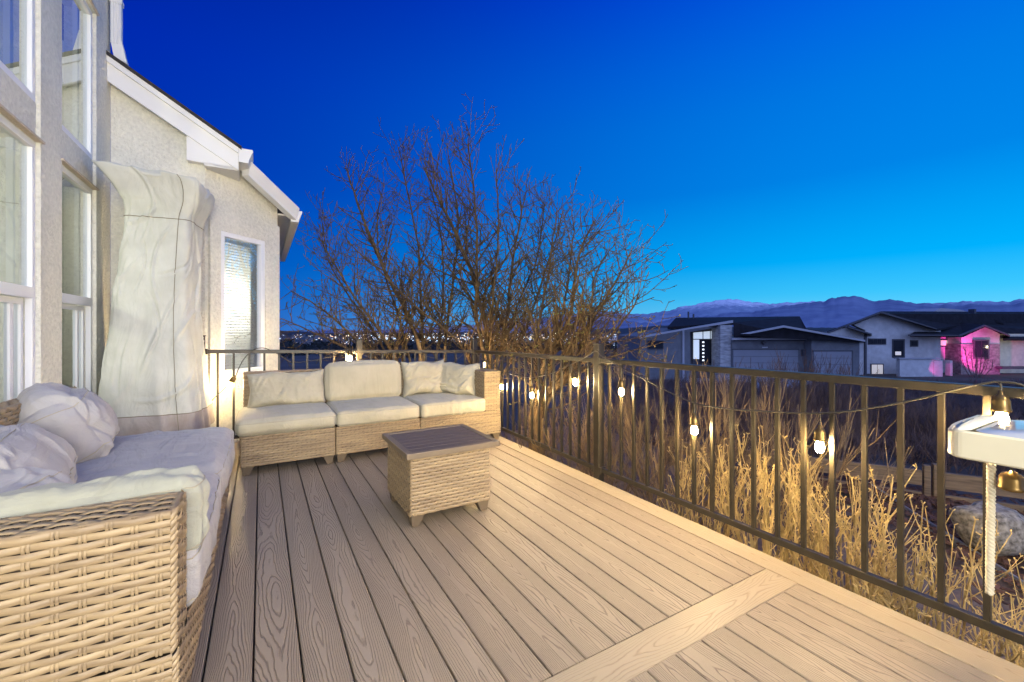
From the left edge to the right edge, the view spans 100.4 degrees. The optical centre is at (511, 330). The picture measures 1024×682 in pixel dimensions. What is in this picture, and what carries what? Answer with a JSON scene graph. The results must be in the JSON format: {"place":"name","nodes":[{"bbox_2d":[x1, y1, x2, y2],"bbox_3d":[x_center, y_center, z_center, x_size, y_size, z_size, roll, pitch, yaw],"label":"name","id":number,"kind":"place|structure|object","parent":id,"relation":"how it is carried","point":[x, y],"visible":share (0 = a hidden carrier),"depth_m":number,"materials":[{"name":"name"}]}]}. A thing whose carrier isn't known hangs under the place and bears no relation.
{"place":"outdoors","nodes":[
{"label":"outdoors","id":0,"kind":"place"},
{"bbox_2d":[111,0,1023,330],"label":"sky","id":1,"kind":"structure","parent":0,"point":[793,151],"materials":[{"name":"blue"}]},
{"bbox_2d":[280,325,857,334],"bbox_3d":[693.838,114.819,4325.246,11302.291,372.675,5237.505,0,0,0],"label":"dark hills","id":2,"kind":"structure","parent":0,"point":[627,330],"depth_m":4817.73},
{"bbox_2d":[190,434,1023,681],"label":"deck","id":3,"kind":"structure","parent":0,"point":[542,568],"depth_m":1.84,"materials":[{"name":"brown wood"}]},
{"bbox_2d":[0,422,220,681],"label":"sofa section","id":4,"kind":"object","parent":3,"relation":"on","point":[106,579],"visible":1,"depth_m":1.10,"materials":[{"name":"wicker"}]},
{"bbox_2d":[0,382,234,552],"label":"sofa section","id":5,"kind":"object","parent":3,"relation":"on","point":[83,422],"visible":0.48,"depth_m":2.08,"materials":[{"name":"fabric"}]},
{"bbox_2d":[91,160,214,435],"bbox_3d":[-2.963,-0.079,3.591,0.712,2.446,0.639,0,0,-19],"label":"heater cover","id":6,"kind":"object","parent":3,"relation":"on","point":[154,374],"visible":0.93,"depth_m":3.38,"materials":[{"name":"fabric"}]},
{"bbox_2d":[235,368,336,475],"bbox_3d":[-2.021,0.768,3.826,0.766,0.768,0.838,0,0,-30],"label":"sofa section","id":7,"kind":"object","parent":3,"relation":"on","point":[285,416],"visible":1,"depth_m":3.62,"materials":[{"name":"fabric"}]},
{"bbox_2d":[203,335,472,438],"bbox_3d":[-1.719,0.727,4.641,2.779,1.358,0.070,0,0,-28],"label":"metal railing","id":8,"kind":"object","parent":3,"relation":"attached to","point":[359,349],"visible":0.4,"depth_m":4.35,"materials":[{"name":"brown metal"}]},
{"bbox_2d":[212,348,485,400],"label":"string lights","id":9,"kind":"object","parent":8,"relation":"hanging from","point":[233,378],"visible":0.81,"depth_m":4.43,"materials":[{"name":"black plastic"}]},
{"bbox_2d":[323,360,419,461],"bbox_3d":[-1.395,0.732,4.198,0.777,0.840,0.830,0,0,-30],"label":"sofa section","id":10,"kind":"object","parent":3,"relation":"on","point":[367,404],"visible":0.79,"depth_m":4.05,"materials":[{"name":"fabric"}]},
{"bbox_2d":[382,424,499,526],"bbox_3d":[-0.485,0.931,2.835,0.605,0.442,0.580,0,0,-30],"label":"coffee table","id":11,"kind":"object","parent":3,"relation":"on","point":[433,469],"visible":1,"depth_m":2.63,"materials":[{"name":"wicker"}]},
{"bbox_2d":[399,359,500,438],"bbox_3d":[-0.681,0.743,4.611,0.891,0.818,0.842,0,0,-30],"label":"sofa section","id":12,"kind":"object","parent":3,"relation":"on","point":[439,393],"visible":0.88,"depth_m":4.50,"materials":[{"name":"fabric"}]},
{"bbox_2d":[471,339,1023,645],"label":"metal railing","id":13,"kind":"object","parent":3,"relation":"attached to","point":[985,621],"visible":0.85,"depth_m":2.22,"materials":[{"name":"brown metal"}]},
{"bbox_2d":[474,350,1023,452],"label":"string lights","id":14,"kind":"object","parent":13,"relation":"hanging from","point":[1001,406],"visible":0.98,"depth_m":1.97,"materials":[{"name":"brown plastic"}]},
{"bbox_2d":[948,415,1023,469],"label":"side table","id":15,"kind":"object","parent":3,"relation":"on","point":[990,439],"visible":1,"depth_m":1.26,"materials":[{"name":"beige plastic"}]},
{"bbox_2d":[984,463,996,595],"bbox_3d":[1.657,0.687,1.478,0.030,0.461,0.025,0,0,0],"label":"table leg","id":16,"kind":"object","parent":15,"relation":"hanging from","point":[990,522],"visible":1,"depth_m":1.47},
{"bbox_2d":[997,467,1023,492],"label":"pendant socket","id":17,"kind":"object","parent":15,"relation":"hanging from","point":[1011,480],"visible":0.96,"depth_m":1.42,"materials":[{"name":"brown metal"}]},
{"bbox_2d":[280,332,1023,520],"bbox_3d":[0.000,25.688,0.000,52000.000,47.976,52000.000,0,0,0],"label":"ground","id":18,"kind":"structure","parent":0,"point":[284,364],"depth_m":25.31,"materials":[{"name":"soil"}]},
{"bbox_2d":[0,0,301,441],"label":"house","id":19,"kind":"structure","parent":18,"relation":"on","point":[76,96],"depth_m":3.40,"materials":[{"name":"paint"}]},
{"bbox_2d":[0,114,34,402],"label":"window","id":20,"kind":"structure","parent":19,"relation":"in","point":[17,150],"depth_m":2.43,"materials":[{"name":"glass"}]},
{"bbox_2d":[0,0,34,101],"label":"window","id":21,"kind":"structure","parent":19,"relation":"in","point":[17,17],"depth_m":2.44,"materials":[{"name":"glass"}]},
{"bbox_2d":[62,165,92,391],"bbox_3d":[-3.232,-0.162,3.129,0.067,1.936,0.690,0,0,-30],"label":"window","id":22,"kind":"structure","parent":19,"relation":"in","point":[77,198],"depth_m":3.23,"materials":[{"name":"glass"}]},
{"bbox_2d":[62,0,92,159],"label":"window","id":23,"kind":"structure","parent":19,"relation":"in","point":[77,21],"depth_m":3.23,"materials":[{"name":"glass"}]},
{"bbox_2d":[219,231,264,379],"bbox_3d":[-2.885,-0.253,4.536,0.160,1.488,0.609,0,0,15],"label":"window","id":24,"kind":"structure","parent":19,"relation":"in","point":[261,244],"depth_m":4.59,"materials":[{"name":"white plastic"}]},
{"bbox_2d":[234,115,509,366],"bbox_3d":[-1.948,-0.933,6.898,3.857,5.516,2.704,0,0,0],"label":"bare tree","id":25,"kind":"object","parent":18,"relation":"on","point":[402,301],"visible":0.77,"depth_m":6.73,"materials":[{"name":"brown plant"}]},
{"bbox_2d":[280,334,616,357],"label":"woodland","id":26,"kind":"object","parent":18,"relation":"on","point":[323,345],"visible":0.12,"depth_m":80.58,"materials":[{"name":"brown plant"}]},
{"bbox_2d":[283,333,615,342],"bbox_3d":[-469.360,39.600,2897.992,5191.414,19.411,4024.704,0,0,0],"label":"city lights","id":27,"kind":"object","parent":18,"relation":"on","point":[428,338],"visible":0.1,"depth_m":2041.77,"materials":[{"name":"orange"}]},
{"bbox_2d":[280,333,621,348],"bbox_3d":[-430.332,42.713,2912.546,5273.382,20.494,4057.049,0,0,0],"label":"city buildings","id":28,"kind":"structure","parent":18,"relation":"on","point":[311,338],"depth_m":2195.49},
{"bbox_2d":[294,333,614,343],"bbox_3d":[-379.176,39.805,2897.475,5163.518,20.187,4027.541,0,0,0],"label":"city lights","id":29,"kind":"object","parent":18,"relation":"on","point":[407,338],"visible":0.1,"depth_m":2277.52,"materials":[{"name":"yellow"}]},
{"bbox_2d":[478,167,688,455],"bbox_3d":[0.816,-0.277,5.525,2.544,4.074,3.006,0,0,0],"label":"bare tree","id":30,"kind":"object","parent":18,"relation":"on","point":[590,313],"visible":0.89,"depth_m":5.46,"materials":[{"name":"brown plant"}]},
{"bbox_2d":[673,356,758,429],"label":"shrub","id":31,"kind":"object","parent":18,"relation":"on","point":[699,387],"visible":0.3,"depth_m":9.36,"materials":[{"name":"brown plant"}]},
{"bbox_2d":[617,312,864,379],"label":"neighbour house","id":32,"kind":"structure","parent":18,"relation":"on","point":[756,340],"depth_m":31.35,"materials":[{"name":"grey"}]},
{"bbox_2d":[647,340,663,348],"bbox_3d":[10.744,1.101,31.958,1.196,0.670,0.125,0,0,0],"label":"window","id":33,"kind":"structure","parent":32,"relation":"in","point":[661,345],"depth_m":31.89,"materials":[{"name":"black glass"}]},
{"bbox_2d":[733,350,797,379],"bbox_3d":[18.499,2.683,31.155,4.712,2.473,0.070,0,0,0],"label":"garage door","id":34,"kind":"structure","parent":32,"relation":"in","point":[745,360],"depth_m":31.12,"materials":[{"name":"grey metal"}]},
{"bbox_2d":[813,352,851,374],"bbox_3d":[22.797,2.671,30.355,2.682,2.296,0.070,0,0,0],"label":"garage door","id":35,"kind":"structure","parent":32,"relation":"in","point":[830,355],"depth_m":30.32,"materials":[{"name":"grey metal"}]},
{"bbox_2d":[708,353,822,438],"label":"shrub","id":36,"kind":"object","parent":18,"relation":"on","point":[786,394],"visible":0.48,"depth_m":7.34,"materials":[{"name":"brown plant"}]},
{"bbox_2d":[738,348,861,434],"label":"shrub","id":37,"kind":"object","parent":18,"relation":"on","point":[813,371],"visible":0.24,"depth_m":8.73,"materials":[{"name":"brown plant"}]},
{"bbox_2d":[690,375,913,545],"bbox_3d":[2.345,1.078,3.569,1.525,1.291,1.472,0,0,-45],"label":"shrub","id":38,"kind":"object","parent":18,"relation":"on","point":[843,445],"visible":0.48,"depth_m":3.63,"materials":[{"name":"beige plant"}]},
{"bbox_2d":[604,374,1023,476],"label":"scrub thicket","id":39,"kind":"object","parent":18,"relation":"on","point":[874,449],"visible":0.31,"depth_m":8.26,"materials":[{"name":"brown plant"}]},
{"bbox_2d":[781,382,874,456],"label":"shrub","id":40,"kind":"object","parent":18,"relation":"on","point":[839,423],"visible":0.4,"depth_m":6.29,"materials":[{"name":"brown plant"}]},
{"bbox_2d":[664,435,1023,512],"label":"timber fence","id":41,"kind":"object","parent":18,"relation":"on","point":[925,477],"visible":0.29,"depth_m":4.22,"materials":[{"name":"brown wood"}]},
{"bbox_2d":[787,365,905,437],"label":"shrub","id":42,"kind":"object","parent":18,"relation":"on","point":[848,394],"visible":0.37,"depth_m":8.07,"materials":[{"name":"brown plant"}]},
{"bbox_2d":[842,387,960,452],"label":"shrub","id":43,"kind":"object","parent":18,"relation":"on","point":[885,413],"visible":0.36,"depth_m":7.44,"materials":[{"name":"brown plant"}]},
{"bbox_2d":[821,457,1023,589],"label":"garden edging","id":44,"kind":"object","parent":18,"relation":"on","point":[999,568],"visible":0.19,"depth_m":3.28,"materials":[{"name":"metal"}]},
{"bbox_2d":[826,308,1023,376],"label":"neighbour house","id":45,"kind":"structure","parent":18,"relation":"on","point":[932,342],"depth_m":36.00,"materials":[{"name":"white paint"}]},
{"bbox_2d":[868,338,885,344],"bbox_3d":[30.767,0.956,35.977,1.509,0.512,0.125,0,0,0],"label":"window","id":46,"kind":"structure","parent":45,"relation":"in","point":[871,341],"depth_m":35.92,"materials":[{"name":"black glass"}]},
{"bbox_2d":[870,364,883,373],"bbox_3d":[30.759,3.408,35.977,1.094,1.158,0.125,0,0,0],"label":"window","id":47,"kind":"structure","parent":45,"relation":"in","point":[874,368],"depth_m":35.92,"materials":[{"name":"beige glass"}]},
{"bbox_2d":[892,339,904,357],"bbox_3d":[32.562,1.536,35.977,1.045,1.563,0.125,0,0,0],"label":"window","id":48,"kind":"structure","parent":45,"relation":"in","point":[898,345],"depth_m":35.92,"materials":[{"name":"black glass"}]},
{"bbox_2d":[910,340,917,346],"bbox_3d":[33.884,1.123,35.977,0.663,0.555,0.125,0,0,0],"label":"window","id":49,"kind":"structure","parent":45,"relation":"in","point":[913,343],"depth_m":35.94,"materials":[{"name":"black glass"}]},
{"bbox_2d":[941,339,947,346],"bbox_3d":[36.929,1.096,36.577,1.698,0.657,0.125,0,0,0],"label":"outdoor wall light","id":50,"kind":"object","parent":45,"relation":"in","point":[943,341],"depth_m":36.51,"materials":[{"name":"pink"}]},
{"bbox_2d":[972,340,988,358],"bbox_3d":[38.767,1.577,35.278,1.294,1.601,0.125,0,0,0],"label":"window","id":51,"kind":"structure","parent":45,"relation":"in","point":[984,344],"depth_m":35.22,"materials":[{"name":"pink glass"}]},
{"bbox_2d":[905,394,1022,463],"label":"shrub","id":52,"kind":"object","parent":18,"relation":"on","point":[934,421],"visible":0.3,"depth_m":6.68,"materials":[{"name":"brown plant"}]},
{"bbox_2d":[957,344,993,377],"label":"shrub","id":53,"kind":"object","parent":18,"relation":"on","point":[985,358],"visible":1,"depth_m":33.01,"materials":[{"name":"plant"}]},
{"bbox_2d":[945,403,1023,471],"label":"shrub","id":54,"kind":"object","parent":18,"relation":"on","point":[975,409],"visible":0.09,"depth_m":6.42,"materials":[{"name":"brown plant"}]},
{"bbox_2d":[289,299,1023,331],"bbox_3d":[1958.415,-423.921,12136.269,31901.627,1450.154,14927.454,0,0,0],"label":"mountains","id":55,"kind":"structure","parent":0,"point":[715,307],"depth_m":14190.30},
{"bbox_2d":[315,296,1023,332],"bbox_3d":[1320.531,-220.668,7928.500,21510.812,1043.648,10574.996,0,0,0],"label":"foothills","id":56,"kind":"structure","parent":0,"point":[837,312],"depth_m":7736.95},
{"bbox_2d":[680,378,836,387],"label":"driveway","id":57,"kind":"structure","parent":0,"point":[789,383],"depth_m":29.63,"materials":[{"name":"grey concrete"}]},
{"bbox_2d":[499,426,1023,663],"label":"garden soil","id":58,"kind":"structure","parent":0,"point":[975,590],"depth_m":3.33,"materials":[{"name":"brown soil"}]},
{"bbox_2d":[323,93,593,378],"bbox_3d":[-0.502,-0.672,6.276,3.998,4.998,2.137,0,0,-32],"label":"bare tree","id":59,"kind":"object","parent":58,"relation":"on","point":[480,301],"visible":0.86,"depth_m":6.17,"materials":[{"name":"brown plant"}]},
{"bbox_2d":[499,402,584,459],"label":"shrub","id":60,"kind":"object","parent":58,"relation":"on","point":[517,438],"visible":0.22,"depth_m":5.21,"materials":[{"name":"brown plant"}]},
{"bbox_2d":[508,402,624,475],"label":"shrub","id":61,"kind":"object","parent":58,"relation":"on","point":[529,423],"visible":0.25,"depth_m":4.67,"materials":[{"name":"brown plant"}]},
{"bbox_2d":[523,387,653,467],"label":"shrub","id":62,"kind":"object","parent":58,"relation":"on","point":[592,422],"visible":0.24,"depth_m":5.21,"materials":[{"name":"brown plant"}]},
{"bbox_2d":[542,404,684,503],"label":"shrub","id":63,"kind":"object","parent":58,"relation":"on","point":[591,461],"visible":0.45,"depth_m":3.91,"materials":[{"name":"beige plant"}]},
{"bbox_2d":[563,395,687,492],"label":"shrub","id":64,"kind":"object","parent":58,"relation":"on","point":[666,459],"visible":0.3,"depth_m":4.53,"materials":[{"name":"beige plant"}]},
{"bbox_2d":[590,385,774,529],"bbox_3d":[1.287,1.094,3.665,1.454,1.263,1.290,0,0,-34],"label":"shrub","id":65,"kind":"object","parent":58,"relation":"on","point":[658,471],"visible":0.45,"depth_m":3.51,"materials":[{"name":"beige plant"}]},
{"bbox_2d":[604,347,769,506],"bbox_3d":[1.484,0.955,4.180,1.579,1.542,1.494,0,0,-1],"label":"shrub","id":66,"kind":"object","parent":58,"relation":"on","point":[629,410],"visible":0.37,"depth_m":4.02,"materials":[{"name":"brown plant"}]},
{"bbox_2d":[657,439,750,538],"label":"shrub","id":67,"kind":"object","parent":58,"relation":"on","point":[696,517],"visible":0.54,"depth_m":3.08,"materials":[{"name":"beige plant"}]},
{"bbox_2d":[696,424,848,566],"bbox_3d":[1.729,1.165,2.882,0.818,1.112,0.807,0,0,-14],"label":"shrub","id":68,"kind":"object","parent":58,"relation":"on","point":[763,475],"visible":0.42,"depth_m":2.95,"materials":[{"name":"beige plant"}]},
{"bbox_2d":[650,357,896,548],"bbox_3d":[1.961,0.983,3.528,1.494,1.491,1.579,0,0,10],"label":"shrub","id":69,"kind":"object","parent":58,"relation":"on","point":[843,467],"visible":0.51,"depth_m":3.40,"materials":[{"name":"beige plant"}]},
{"bbox_2d":[713,457,886,589],"bbox_3d":[1.650,1.235,2.578,0.864,0.967,0.753,0,0,9],"label":"shrub","id":70,"kind":"object","parent":58,"relation":"on","point":[784,554],"visible":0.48,"depth_m":2.55,"materials":[{"name":"beige plant"}]},
{"bbox_2d":[757,433,960,612],"bbox_3d":[1.985,1.163,2.508,0.829,1.113,0.904,0,0,-39],"label":"shrub","id":71,"kind":"object","parent":58,"relation":"on","point":[855,523],"visible":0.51,"depth_m":2.43,"materials":[{"name":"beige plant"}]},
{"bbox_2d":[797,513,935,616],"bbox_3d":[1.851,1.382,2.173,0.535,0.673,0.785,0,0,16],"label":"shrub","id":72,"kind":"object","parent":58,"relation":"on","point":[864,582],"visible":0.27,"depth_m":2.19,"materials":[{"name":"beige plant"}]},
{"bbox_2d":[738,464,1023,610],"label":"mulch bed","id":73,"kind":"object","parent":58,"relation":"on","point":[1021,570],"visible":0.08,"depth_m":3.66,"materials":[{"name":"brown wood"}]},
{"bbox_2d":[949,501,1023,556],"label":"boulder","id":74,"kind":"object","parent":73,"relation":"on","point":[1007,518],"visible":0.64,"depth_m":3.05,"materials":[{"name":"stone"}]},
{"bbox_2d":[847,485,1023,660],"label":"shrub","id":75,"kind":"object","parent":58,"relation":"on","point":[933,585],"visible":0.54,"depth_m":2.09,"materials":[{"name":"beige plant"}]},
{"bbox_2d":[890,596,1023,666],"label":"shrub","id":76,"kind":"object","parent":58,"relation":"on","point":[983,638],"visible":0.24,"depth_m":1.85,"materials":[{"name":"beige plant"}]},
{"bbox_2d":[961,575,1023,667],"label":"shrub","id":77,"kind":"object","parent":58,"relation":"on","point":[1014,650],"visible":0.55,"depth_m":1.87,"materials":[{"name":"beige plant"}]}
]}

